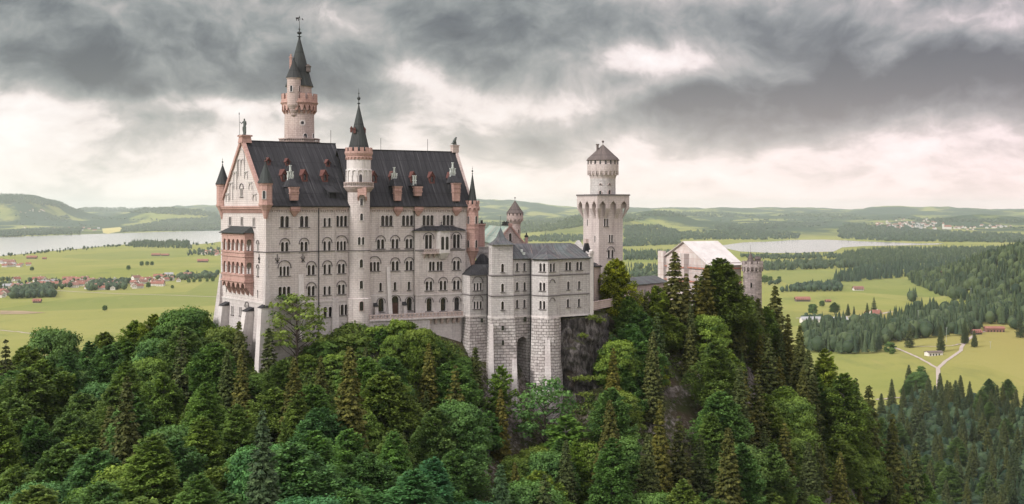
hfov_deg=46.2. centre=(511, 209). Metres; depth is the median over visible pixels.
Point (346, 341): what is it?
young tree
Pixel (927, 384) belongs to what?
conifer tree
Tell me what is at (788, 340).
conifer tree
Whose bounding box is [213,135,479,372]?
palace
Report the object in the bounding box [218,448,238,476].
broadleaf tree
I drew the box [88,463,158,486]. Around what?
broadleaf tree
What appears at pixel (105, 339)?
broadleaf tree
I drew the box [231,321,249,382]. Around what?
conifer tree
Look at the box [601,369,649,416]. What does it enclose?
broadleaf tree
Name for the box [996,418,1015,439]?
broadleaf tree
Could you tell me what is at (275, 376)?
broadleaf tree
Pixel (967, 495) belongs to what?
conifer tree
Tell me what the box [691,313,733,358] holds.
broadleaf tree
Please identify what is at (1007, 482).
conifer tree
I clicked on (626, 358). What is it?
broadleaf tree
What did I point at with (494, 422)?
young tree
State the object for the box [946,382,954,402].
conifer tree
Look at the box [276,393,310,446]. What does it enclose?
broadleaf tree
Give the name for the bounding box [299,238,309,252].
window
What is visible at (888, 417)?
conifer tree
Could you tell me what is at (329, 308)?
window
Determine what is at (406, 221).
window
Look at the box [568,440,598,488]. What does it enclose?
broadleaf tree
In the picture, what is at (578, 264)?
window
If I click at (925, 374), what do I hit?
broadleaf tree
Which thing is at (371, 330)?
young tree
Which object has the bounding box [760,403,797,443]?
broadleaf tree
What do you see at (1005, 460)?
conifer tree
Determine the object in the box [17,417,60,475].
broadleaf tree
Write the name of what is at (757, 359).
conifer tree
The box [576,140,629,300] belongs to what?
square tower
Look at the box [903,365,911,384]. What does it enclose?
conifer tree
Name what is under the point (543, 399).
young tree
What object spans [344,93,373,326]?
stair tower
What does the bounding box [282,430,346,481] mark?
broadleaf tree
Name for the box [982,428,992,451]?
conifer tree
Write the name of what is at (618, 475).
broadleaf tree
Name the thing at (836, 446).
broadleaf tree
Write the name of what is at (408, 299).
window
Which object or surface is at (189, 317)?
broadleaf tree
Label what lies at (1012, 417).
conifer tree
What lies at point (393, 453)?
broadleaf tree
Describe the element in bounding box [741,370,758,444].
conifer tree
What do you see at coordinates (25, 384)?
broadleaf tree
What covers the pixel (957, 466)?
conifer tree
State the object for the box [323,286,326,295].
window
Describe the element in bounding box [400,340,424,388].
broadleaf tree
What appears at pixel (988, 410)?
broadleaf tree
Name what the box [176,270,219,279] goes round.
copse
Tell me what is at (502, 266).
window
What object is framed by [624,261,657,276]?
forest
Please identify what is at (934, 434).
conifer tree
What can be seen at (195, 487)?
broadleaf tree
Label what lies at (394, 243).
window
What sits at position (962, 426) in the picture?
conifer tree
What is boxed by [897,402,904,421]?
conifer tree
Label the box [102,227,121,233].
hay field
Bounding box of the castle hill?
[146,303,878,503]
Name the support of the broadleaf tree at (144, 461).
on the castle hill
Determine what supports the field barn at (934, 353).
on the valley ground at (80, 311)
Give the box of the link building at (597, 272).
[594,262,601,310]
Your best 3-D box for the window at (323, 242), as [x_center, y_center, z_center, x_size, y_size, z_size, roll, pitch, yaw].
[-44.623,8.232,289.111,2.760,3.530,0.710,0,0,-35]
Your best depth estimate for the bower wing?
300.13 m
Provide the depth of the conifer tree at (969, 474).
775.26 m
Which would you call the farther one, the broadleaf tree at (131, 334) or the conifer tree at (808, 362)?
the conifer tree at (808, 362)
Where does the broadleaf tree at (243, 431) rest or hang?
on the castle hill
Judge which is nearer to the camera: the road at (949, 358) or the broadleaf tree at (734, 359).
the broadleaf tree at (734, 359)
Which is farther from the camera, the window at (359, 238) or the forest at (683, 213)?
the forest at (683, 213)
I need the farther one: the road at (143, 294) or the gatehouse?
the road at (143, 294)
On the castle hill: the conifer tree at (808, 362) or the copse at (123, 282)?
the conifer tree at (808, 362)
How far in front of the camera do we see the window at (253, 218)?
285.92 m
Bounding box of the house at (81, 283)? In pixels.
[77,281,84,285]
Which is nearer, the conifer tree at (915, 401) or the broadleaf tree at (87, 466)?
the broadleaf tree at (87, 466)
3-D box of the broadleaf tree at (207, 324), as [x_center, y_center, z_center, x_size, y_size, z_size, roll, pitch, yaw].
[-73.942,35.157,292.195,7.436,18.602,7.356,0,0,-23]
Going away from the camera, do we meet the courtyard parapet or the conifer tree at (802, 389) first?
the courtyard parapet
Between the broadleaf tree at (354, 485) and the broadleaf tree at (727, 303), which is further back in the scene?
the broadleaf tree at (727, 303)
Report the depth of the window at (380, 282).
296.73 m
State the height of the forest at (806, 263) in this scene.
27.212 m
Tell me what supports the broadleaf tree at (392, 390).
on the castle hill
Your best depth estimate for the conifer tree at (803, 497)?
283.36 m
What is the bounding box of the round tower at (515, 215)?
[507,197,522,235]
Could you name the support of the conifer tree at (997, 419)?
on the valley ground at (80, 311)
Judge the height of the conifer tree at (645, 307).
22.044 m
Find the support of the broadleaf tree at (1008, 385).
on the valley ground at (80, 311)
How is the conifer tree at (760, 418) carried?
on the castle hill
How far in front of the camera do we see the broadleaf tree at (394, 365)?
268.97 m
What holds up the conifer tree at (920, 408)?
on the valley ground at (80, 311)
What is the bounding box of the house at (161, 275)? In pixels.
[153,273,166,278]
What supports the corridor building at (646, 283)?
on the castle hill
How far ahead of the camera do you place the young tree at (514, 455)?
273.94 m
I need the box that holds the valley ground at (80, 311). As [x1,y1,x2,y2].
[0,195,1023,411]
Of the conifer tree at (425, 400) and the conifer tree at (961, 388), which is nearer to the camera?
the conifer tree at (425, 400)
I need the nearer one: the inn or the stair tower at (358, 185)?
the stair tower at (358, 185)
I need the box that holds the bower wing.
[462,216,594,422]
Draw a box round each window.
[228,216,231,226]
[240,216,242,226]
[252,217,255,227]
[278,260,291,276]
[278,286,290,298]
[279,215,290,227]
[279,238,289,252]
[299,215,309,227]
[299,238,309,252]
[306,261,316,275]
[306,282,316,296]
[322,237,332,251]
[322,260,332,274]
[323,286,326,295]
[323,306,327,317]
[328,306,331,317]
[336,215,347,226]
[336,235,347,250]
[336,260,346,273]
[336,280,346,294]
[339,304,347,315]
[357,237,360,244]
[358,174,362,181]
[359,198,363,205]
[359,213,363,220]
[359,259,363,267]
[359,280,363,288]
[359,301,363,310]
[361,237,364,244]
[370,256,381,271]
[375,235,385,249]
[376,297,385,312]
[378,282,382,291]
[380,215,393,226]
[390,235,399,248]
[390,257,400,271]
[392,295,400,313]
[393,282,397,290]
[401,215,413,226]
[404,235,413,248]
[404,257,413,270]
[405,296,413,311]
[407,281,411,290]
[422,215,434,225]
[423,232,434,248]
[424,277,433,291]
[425,297,433,311]
[428,261,443,271]
[438,277,447,290]
[439,297,447,311]
[442,215,454,225]
[451,232,461,248]
[451,257,461,270]
[451,277,460,290]
[452,296,460,310]
[472,276,482,290]
[472,295,482,309]
[500,263,504,272]
[500,283,504,292]
[500,301,504,310]
[538,263,545,272]
[538,300,545,309]
[539,282,545,291]
[549,263,555,272]
[565,261,571,270]
[576,261,582,270]
[603,218,608,226]
[607,246,614,258]
[608,234,613,242]
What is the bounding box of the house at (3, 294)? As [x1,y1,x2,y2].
[0,292,6,297]
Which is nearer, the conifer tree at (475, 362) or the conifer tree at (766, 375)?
the conifer tree at (475, 362)
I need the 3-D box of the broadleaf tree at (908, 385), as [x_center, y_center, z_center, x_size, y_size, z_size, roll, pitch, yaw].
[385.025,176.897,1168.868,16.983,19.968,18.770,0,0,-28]
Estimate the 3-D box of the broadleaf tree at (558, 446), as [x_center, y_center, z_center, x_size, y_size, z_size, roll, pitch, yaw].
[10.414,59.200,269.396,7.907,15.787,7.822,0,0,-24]
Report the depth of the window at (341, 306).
291.49 m
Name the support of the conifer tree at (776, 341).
on the castle hill
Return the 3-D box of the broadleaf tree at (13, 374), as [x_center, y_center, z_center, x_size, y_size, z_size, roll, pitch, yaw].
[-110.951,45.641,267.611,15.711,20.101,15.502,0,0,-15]
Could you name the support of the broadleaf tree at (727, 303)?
on the castle hill
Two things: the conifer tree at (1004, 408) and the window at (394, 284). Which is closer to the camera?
the window at (394, 284)
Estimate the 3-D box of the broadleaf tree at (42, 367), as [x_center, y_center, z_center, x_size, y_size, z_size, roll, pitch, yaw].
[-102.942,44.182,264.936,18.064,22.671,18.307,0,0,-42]
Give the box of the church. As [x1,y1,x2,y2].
[942,222,951,228]
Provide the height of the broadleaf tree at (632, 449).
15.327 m
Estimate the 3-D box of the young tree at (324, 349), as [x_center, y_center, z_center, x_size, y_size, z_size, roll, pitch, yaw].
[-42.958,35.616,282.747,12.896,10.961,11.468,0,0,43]
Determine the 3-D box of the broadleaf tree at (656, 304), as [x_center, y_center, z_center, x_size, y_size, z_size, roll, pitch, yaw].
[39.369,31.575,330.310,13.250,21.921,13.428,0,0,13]
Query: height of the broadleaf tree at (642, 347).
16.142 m
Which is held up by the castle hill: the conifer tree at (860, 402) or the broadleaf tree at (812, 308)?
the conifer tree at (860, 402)
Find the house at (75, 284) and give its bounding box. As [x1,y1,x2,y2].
[70,282,78,287]
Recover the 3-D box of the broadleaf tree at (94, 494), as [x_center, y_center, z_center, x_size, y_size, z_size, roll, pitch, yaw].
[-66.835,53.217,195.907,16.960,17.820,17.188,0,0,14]
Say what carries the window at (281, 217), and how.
in the palace
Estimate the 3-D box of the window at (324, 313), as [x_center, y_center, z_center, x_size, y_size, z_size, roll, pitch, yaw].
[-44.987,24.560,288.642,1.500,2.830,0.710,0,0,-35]
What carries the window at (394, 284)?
in the palace
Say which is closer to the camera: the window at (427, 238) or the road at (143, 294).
the window at (427, 238)
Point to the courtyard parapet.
(601, 304)
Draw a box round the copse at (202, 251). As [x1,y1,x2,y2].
[187,246,219,255]
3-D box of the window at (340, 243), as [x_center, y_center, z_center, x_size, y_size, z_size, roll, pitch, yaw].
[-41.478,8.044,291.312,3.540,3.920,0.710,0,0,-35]
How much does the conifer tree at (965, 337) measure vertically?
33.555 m
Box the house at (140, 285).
[136,283,143,287]
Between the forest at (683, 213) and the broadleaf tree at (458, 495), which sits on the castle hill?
the broadleaf tree at (458, 495)
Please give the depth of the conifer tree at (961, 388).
1131.33 m
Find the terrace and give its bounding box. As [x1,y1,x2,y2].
[369,311,462,341]
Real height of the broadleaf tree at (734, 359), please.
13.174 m
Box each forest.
[0,193,73,208]
[0,226,82,236]
[8,281,56,298]
[76,206,218,215]
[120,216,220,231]
[129,239,191,248]
[484,215,582,232]
[523,233,582,241]
[567,213,646,221]
[623,223,680,245]
[623,248,669,259]
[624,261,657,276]
[638,210,759,216]
[676,228,800,239]
[713,220,830,228]
[740,251,843,259]
[763,255,840,270]
[778,212,861,217]
[800,293,1023,352]
[833,254,974,281]
[837,222,1023,242]
[840,241,1023,267]
[892,216,1023,222]
[906,238,1023,329]
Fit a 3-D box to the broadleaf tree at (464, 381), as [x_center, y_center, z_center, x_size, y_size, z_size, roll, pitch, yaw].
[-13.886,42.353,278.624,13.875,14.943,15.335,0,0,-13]
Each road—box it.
[56,290,212,296]
[894,347,937,367]
[936,331,984,385]
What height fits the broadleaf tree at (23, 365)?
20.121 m
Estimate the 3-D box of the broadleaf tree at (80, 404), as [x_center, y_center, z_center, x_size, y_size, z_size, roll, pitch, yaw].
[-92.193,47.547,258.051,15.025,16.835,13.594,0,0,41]
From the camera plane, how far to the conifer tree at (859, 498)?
328.44 m
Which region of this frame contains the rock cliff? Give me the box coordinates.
[561,310,609,401]
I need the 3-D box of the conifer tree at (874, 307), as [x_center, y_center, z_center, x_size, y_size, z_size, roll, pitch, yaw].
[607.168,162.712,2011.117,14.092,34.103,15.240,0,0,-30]
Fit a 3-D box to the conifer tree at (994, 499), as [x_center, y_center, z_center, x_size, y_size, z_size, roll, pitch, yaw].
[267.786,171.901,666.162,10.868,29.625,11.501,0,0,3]
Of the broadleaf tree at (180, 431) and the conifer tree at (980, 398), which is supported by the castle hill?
the broadleaf tree at (180, 431)
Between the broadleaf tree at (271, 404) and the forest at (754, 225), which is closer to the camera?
the broadleaf tree at (271, 404)
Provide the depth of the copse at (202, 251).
5052.27 m
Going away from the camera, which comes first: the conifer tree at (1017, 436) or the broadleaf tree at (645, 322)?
the broadleaf tree at (645, 322)
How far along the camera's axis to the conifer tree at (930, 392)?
1115.17 m
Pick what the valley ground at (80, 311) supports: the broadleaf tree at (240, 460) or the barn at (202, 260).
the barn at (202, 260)
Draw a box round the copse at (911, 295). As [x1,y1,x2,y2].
[907,287,916,301]
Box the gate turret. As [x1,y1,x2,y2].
[742,245,762,307]
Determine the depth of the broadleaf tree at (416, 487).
206.11 m
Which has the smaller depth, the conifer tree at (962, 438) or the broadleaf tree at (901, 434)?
the conifer tree at (962, 438)
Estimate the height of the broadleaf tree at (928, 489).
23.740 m
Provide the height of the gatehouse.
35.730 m
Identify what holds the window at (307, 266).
in the palace
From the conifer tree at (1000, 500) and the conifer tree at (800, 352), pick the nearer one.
the conifer tree at (800, 352)
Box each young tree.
[260,291,330,363]
[297,354,317,371]
[303,339,347,362]
[321,354,345,378]
[333,333,372,356]
[364,326,390,341]
[369,328,388,350]
[383,318,416,345]
[436,350,460,378]
[468,410,504,456]
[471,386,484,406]
[484,364,519,417]
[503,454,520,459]
[511,376,583,443]
[544,414,593,472]
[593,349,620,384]
[663,365,671,387]
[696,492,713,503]
[818,426,830,445]
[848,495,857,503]
[883,342,896,351]
[916,366,925,371]
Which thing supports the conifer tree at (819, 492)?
on the castle hill
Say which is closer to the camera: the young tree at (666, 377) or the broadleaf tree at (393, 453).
the broadleaf tree at (393, 453)
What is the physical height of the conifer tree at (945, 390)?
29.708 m
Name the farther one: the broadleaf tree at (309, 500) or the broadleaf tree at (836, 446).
the broadleaf tree at (836, 446)
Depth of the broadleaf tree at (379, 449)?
235.86 m
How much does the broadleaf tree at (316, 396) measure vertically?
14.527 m
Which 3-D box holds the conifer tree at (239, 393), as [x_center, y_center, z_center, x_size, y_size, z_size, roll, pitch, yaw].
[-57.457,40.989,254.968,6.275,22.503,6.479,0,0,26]
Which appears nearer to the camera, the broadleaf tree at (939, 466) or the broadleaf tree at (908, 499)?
the broadleaf tree at (908, 499)
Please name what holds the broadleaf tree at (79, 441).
on the castle hill
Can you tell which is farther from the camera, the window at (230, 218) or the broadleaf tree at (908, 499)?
the broadleaf tree at (908, 499)
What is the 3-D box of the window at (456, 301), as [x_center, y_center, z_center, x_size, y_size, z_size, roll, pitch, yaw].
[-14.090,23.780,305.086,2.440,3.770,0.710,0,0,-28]
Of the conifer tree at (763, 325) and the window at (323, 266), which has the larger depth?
the conifer tree at (763, 325)
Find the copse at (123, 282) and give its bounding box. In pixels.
[85,277,130,290]
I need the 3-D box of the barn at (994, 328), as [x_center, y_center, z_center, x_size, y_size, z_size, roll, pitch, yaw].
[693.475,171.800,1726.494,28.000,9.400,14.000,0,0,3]
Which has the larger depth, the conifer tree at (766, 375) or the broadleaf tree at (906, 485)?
the broadleaf tree at (906, 485)
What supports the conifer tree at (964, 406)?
on the valley ground at (80, 311)
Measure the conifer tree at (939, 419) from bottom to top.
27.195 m
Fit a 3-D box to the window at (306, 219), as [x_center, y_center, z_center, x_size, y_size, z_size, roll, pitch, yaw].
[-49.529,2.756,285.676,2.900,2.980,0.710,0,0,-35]
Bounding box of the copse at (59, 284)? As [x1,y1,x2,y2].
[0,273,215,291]
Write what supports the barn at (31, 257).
on the valley ground at (80, 311)
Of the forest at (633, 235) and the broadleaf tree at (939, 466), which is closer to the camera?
the broadleaf tree at (939, 466)
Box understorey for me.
[876,388,1023,503]
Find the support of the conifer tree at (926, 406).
on the valley ground at (80, 311)
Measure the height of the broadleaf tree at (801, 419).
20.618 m
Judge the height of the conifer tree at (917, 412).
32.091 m
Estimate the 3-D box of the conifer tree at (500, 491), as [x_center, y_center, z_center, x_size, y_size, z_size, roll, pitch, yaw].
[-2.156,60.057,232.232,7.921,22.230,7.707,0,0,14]
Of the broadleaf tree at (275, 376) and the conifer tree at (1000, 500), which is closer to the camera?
the broadleaf tree at (275, 376)
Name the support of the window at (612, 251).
in the square tower at (602, 204)
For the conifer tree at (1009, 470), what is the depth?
738.57 m
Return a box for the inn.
[799,316,820,322]
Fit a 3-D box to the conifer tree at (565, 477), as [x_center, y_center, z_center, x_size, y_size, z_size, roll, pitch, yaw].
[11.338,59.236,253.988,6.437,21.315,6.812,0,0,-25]
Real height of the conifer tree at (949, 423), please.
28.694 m
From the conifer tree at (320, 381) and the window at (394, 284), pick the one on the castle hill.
the conifer tree at (320, 381)
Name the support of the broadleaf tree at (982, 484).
on the valley ground at (80, 311)
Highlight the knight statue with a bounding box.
[238,113,246,135]
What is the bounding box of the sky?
[0,0,1023,209]
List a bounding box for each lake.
[0,231,220,255]
[723,240,942,252]
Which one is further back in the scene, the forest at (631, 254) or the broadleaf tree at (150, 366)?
the forest at (631, 254)
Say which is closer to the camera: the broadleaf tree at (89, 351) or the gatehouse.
the broadleaf tree at (89, 351)
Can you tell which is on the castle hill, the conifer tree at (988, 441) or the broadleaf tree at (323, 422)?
the broadleaf tree at (323, 422)
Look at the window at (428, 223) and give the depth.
302.88 m
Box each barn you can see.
[26,256,37,258]
[32,299,41,302]
[151,253,160,255]
[197,259,208,261]
[794,297,810,301]
[852,286,863,290]
[869,309,882,314]
[924,350,943,355]
[970,329,982,334]
[982,326,1005,331]
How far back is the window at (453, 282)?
305.18 m
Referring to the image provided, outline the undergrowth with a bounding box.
[172,305,877,503]
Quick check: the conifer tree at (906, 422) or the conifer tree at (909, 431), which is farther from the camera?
the conifer tree at (906, 422)
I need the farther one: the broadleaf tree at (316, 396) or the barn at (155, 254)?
the barn at (155, 254)
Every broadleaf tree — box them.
[0,345,51,376]
[0,369,61,427]
[0,370,17,400]
[0,397,52,467]
[0,408,30,475]
[0,466,49,501]
[7,480,69,503]
[10,484,59,503]
[13,362,28,370]
[16,358,76,427]
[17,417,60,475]
[26,326,83,374]
[29,442,79,486]
[42,413,94,453]
[49,391,99,432]
[53,349,79,367]
[53,352,82,412]
[57,447,121,503]
[60,434,101,454]
[62,480,131,503]
[65,370,92,398]
[71,479,128,503]
[72,385,145,449]
[75,381,111,401]
[77,341,103,377]
[80,345,130,388]
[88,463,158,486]
[92,331,115,349]
[96,361,143,432]
[102,392,158,452]
[111,339,145,380]
[114,319,148,361]
[116,433,185,503]
[124,495,161,503]
[128,330,163,367]
[130,356,176,407]
[131,337,175,380]
[137,314,159,343]
[137,375,185,433]
[139,424,201,455]
[146,432,185,488]
[152,304,218,356]
[154,437,208,497]
[155,326,205,388]
[172,472,223,503]
[175,397,224,435]
[180,382,228,450]
[181,466,238,493]
[182,342,250,398]
[182,415,228,473]
[198,317,214,338]
[203,325,251,371]
[216,491,244,503]
[217,403,255,462]
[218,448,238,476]
[220,441,286,501]
[242,441,345,503]
[243,373,266,401]
[244,387,290,443]
[257,359,304,396]
[275,384,337,424]
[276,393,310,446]
[276,493,349,503]
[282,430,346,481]
[289,406,353,463]
[322,478,389,503]
[326,486,369,503]
[330,356,394,410]
[331,428,369,478]
[340,409,385,453]
[340,451,401,501]
[357,370,426,446]
[369,356,416,398]
[374,429,416,469]
[377,431,412,481]
[379,334,406,365]
[383,468,446,503]
[396,327,442,369]
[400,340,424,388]
[408,407,464,470]
[414,460,468,503]
[417,399,495,471]
[419,456,456,503]
[424,340,447,372]
[429,361,484,408]
[441,449,492,503]
[454,356,476,381]
[456,499,494,503]
[490,478,568,503]
[493,456,531,487]
[518,445,555,483]
[521,449,582,502]
[522,470,567,501]
[551,439,563,474]
[556,438,591,503]
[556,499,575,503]
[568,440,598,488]
[580,387,641,455]
[584,437,636,503]
[590,390,645,439]
[593,339,645,386]
[594,435,642,491]
[598,258,645,318]
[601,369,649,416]
[608,323,647,371]
[611,296,643,337]
[618,310,664,347]
[629,340,670,387]
[631,490,670,503]
[640,285,670,329]
[650,312,688,355]
[664,478,703,503]
[679,341,739,408]
[684,391,754,446]
[690,411,724,478]
[691,257,763,338]
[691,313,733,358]
[704,498,725,503]
[708,443,774,499]
[711,442,767,503]
[716,352,746,388]
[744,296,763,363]
[746,306,782,355]
[748,393,777,433]
[758,443,802,503]
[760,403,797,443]
[762,275,768,282]
[763,493,785,503]
[764,386,799,417]
[771,395,821,453]
[771,435,819,482]
[785,494,822,503]
[808,304,817,313]
[813,348,838,426]
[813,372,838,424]
[818,373,877,458]
[821,437,870,489]
[828,302,840,314]
[854,456,891,503]
[860,445,887,501]
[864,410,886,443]
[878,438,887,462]
[879,420,888,440]
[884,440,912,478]
[894,422,912,445]
[898,381,913,395]
[899,492,915,503]
[900,483,914,495]
[905,371,925,388]
[917,371,931,385]
[918,454,935,476]
[918,499,935,503]
[919,474,941,503]
[932,460,946,487]
[934,465,964,502]
[942,437,968,466]
[972,389,988,409]
[974,472,999,495]
[980,378,998,400]
[984,402,996,422]
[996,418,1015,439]
[999,379,1017,400]
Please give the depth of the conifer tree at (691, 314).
326.08 m
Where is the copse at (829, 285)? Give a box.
[780,278,842,291]
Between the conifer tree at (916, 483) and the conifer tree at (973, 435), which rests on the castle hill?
the conifer tree at (916, 483)
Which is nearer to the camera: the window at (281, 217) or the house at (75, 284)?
the window at (281, 217)
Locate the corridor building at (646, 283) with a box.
[624,275,666,301]
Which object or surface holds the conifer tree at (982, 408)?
on the valley ground at (80, 311)
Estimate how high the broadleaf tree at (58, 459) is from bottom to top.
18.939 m
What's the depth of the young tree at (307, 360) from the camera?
276.19 m
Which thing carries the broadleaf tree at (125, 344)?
on the castle hill
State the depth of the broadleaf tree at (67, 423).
245.64 m
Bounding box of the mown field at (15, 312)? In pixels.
[0,310,43,313]
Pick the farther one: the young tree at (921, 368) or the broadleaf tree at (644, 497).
the young tree at (921, 368)
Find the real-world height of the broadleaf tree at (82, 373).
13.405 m
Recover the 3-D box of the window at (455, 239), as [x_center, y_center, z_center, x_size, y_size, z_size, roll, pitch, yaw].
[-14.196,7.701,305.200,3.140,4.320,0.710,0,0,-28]
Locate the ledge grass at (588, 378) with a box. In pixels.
[567,314,606,396]
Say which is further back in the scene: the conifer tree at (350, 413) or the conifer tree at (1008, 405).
the conifer tree at (1008, 405)
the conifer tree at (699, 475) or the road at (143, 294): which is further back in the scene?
the road at (143, 294)
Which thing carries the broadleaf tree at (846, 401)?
on the castle hill
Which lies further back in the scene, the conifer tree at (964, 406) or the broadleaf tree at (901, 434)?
the conifer tree at (964, 406)
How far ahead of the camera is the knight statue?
291.53 m
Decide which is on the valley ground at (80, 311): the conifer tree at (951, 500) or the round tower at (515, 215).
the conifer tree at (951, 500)
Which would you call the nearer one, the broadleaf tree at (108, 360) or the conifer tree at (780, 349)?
the broadleaf tree at (108, 360)
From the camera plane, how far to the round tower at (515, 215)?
350.44 m
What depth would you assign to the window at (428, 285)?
301.70 m
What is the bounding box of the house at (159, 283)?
[155,281,164,285]
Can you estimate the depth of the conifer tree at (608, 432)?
259.91 m
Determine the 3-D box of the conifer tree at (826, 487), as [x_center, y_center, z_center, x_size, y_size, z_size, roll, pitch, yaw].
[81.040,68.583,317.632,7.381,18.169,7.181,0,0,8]
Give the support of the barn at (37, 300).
on the valley ground at (80, 311)
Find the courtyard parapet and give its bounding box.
[594,298,612,309]
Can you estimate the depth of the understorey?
910.22 m
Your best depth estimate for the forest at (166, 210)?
15157.59 m
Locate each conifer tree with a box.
[0,339,15,375]
[98,406,114,452]
[109,376,141,465]
[170,331,193,412]
[217,351,234,413]
[230,350,252,445]
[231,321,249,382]
[244,410,280,503]
[258,327,277,383]
[276,357,306,439]
[314,355,328,392]
[330,346,374,453]
[362,347,368,357]
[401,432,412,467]
[417,343,440,409]
[420,391,430,425]
[444,365,465,450]
[471,347,485,403]
[489,464,512,503]
[490,388,511,462]
[509,462,519,483]
[533,474,554,503]
[556,440,578,503]
[589,437,606,500]
[593,400,620,503]
[604,348,621,390]
[633,433,660,495]
[640,331,666,425]
[641,295,650,333]
[650,400,673,493]
[652,313,671,374]
[662,251,689,356]
[667,415,696,497]
[678,326,698,380]
[680,273,694,313]
[681,303,698,359]
[684,274,707,360]
[689,434,714,501]
[696,267,717,317]
[710,427,745,503]
[728,280,748,360]
[731,365,754,445]
[739,355,749,394]
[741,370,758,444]
[746,298,770,367]
[748,369,771,450]
[751,334,767,376]
[755,333,782,398]
[758,426,769,453]
[767,285,785,337]
[770,320,779,379]
[771,330,789,385]
[773,356,786,386]
[777,423,798,498]
[783,314,795,387]
[788,325,805,393]
[796,368,817,441]
[796,442,819,496]
[796,471,809,503]
[798,350,825,435]
[812,442,827,502]
[812,457,824,503]
[814,436,830,496]
[821,443,831,486]
[829,452,850,503]
[845,304,850,315]
[850,378,865,445]
[856,487,863,503]
[863,385,884,494]
[870,297,876,309]
[876,393,885,414]
[878,414,907,503]
[886,379,896,406]
[886,409,891,422]
[886,472,896,503]
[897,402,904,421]
[898,408,904,424]
[899,386,907,407]
[900,444,903,456]
[902,460,910,482]
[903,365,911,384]
[903,450,909,464]
[904,322,915,347]
[904,417,912,437]
[906,424,912,446]
[907,443,928,503]
[909,387,914,403]
[909,410,918,436]
[910,398,919,416]
[910,437,921,455]
[911,404,921,422]
[912,422,928,451]
[913,381,918,393]
[918,389,924,403]
[918,402,923,418]
[921,391,932,413]
[922,419,927,438]
[924,377,932,391]
[925,460,936,491]
[928,384,931,395]
[930,385,938,403]
[931,428,936,447]
[931,434,942,460]
[936,325,945,350]
[936,373,943,389]
[936,385,946,410]
[936,406,942,425]
[937,449,943,459]
[938,434,945,457]
[940,480,950,501]
[941,418,950,437]
[942,398,950,420]
[943,380,948,396]
[945,412,953,436]
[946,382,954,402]
[948,497,954,503]
[952,380,960,401]
[952,385,961,409]
[953,404,959,421]
[953,448,960,463]
[955,462,965,494]
[957,417,967,442]
[958,375,965,398]
[960,320,968,343]
[960,434,968,458]
[961,398,967,410]
[961,480,971,503]
[963,462,974,482]
[965,450,977,476]
[966,381,971,402]
[967,388,973,404]
[967,405,973,418]
[967,420,977,442]
[969,442,980,468]
[971,330,977,346]
[973,402,979,420]
[976,412,987,440]
[977,402,986,424]
[978,394,983,413]
[981,475,996,499]
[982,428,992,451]
[982,493,989,503]
[984,454,991,473]
[987,389,994,406]
[987,459,998,483]
[987,486,992,503]
[988,416,994,428]
[988,447,998,475]
[990,493,997,503]
[992,435,998,454]
[993,404,1001,429]
[994,385,1002,407]
[995,440,1004,461]
[996,484,1008,503]
[996,492,1004,503]
[1000,384,1006,405]
[1000,420,1010,450]
[1001,401,1007,415]
[1001,447,1008,471]
[1003,457,1016,484]
[1003,465,1015,489]
[1004,473,1010,498]
[1006,394,1010,413]
[1007,400,1016,423]
[1007,480,1019,503]
[1008,445,1015,463]
[1009,437,1020,457]
[1013,389,1020,407]
[1013,453,1021,478]
[1014,313,1023,337]
[1015,427,1022,453]
[1020,421,1023,445]
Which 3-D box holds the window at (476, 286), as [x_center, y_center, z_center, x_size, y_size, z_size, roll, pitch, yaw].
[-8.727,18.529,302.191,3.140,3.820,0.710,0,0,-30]
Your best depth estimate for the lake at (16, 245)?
7501.15 m
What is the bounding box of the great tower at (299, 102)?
[278,16,319,142]
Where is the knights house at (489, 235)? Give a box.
[475,220,524,317]
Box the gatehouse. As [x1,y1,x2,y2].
[658,241,741,305]
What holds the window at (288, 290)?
in the palace
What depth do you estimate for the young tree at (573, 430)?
274.79 m
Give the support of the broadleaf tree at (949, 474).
on the valley ground at (80, 311)
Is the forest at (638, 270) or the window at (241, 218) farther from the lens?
the forest at (638, 270)
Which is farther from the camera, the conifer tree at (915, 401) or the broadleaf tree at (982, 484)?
the conifer tree at (915, 401)
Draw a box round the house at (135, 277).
[130,275,140,279]
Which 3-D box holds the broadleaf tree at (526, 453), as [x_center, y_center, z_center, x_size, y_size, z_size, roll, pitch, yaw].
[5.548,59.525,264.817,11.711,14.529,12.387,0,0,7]
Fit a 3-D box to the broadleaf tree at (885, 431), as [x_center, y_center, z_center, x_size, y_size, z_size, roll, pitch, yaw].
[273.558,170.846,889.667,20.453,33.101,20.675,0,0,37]
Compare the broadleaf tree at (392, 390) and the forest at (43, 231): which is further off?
the forest at (43, 231)

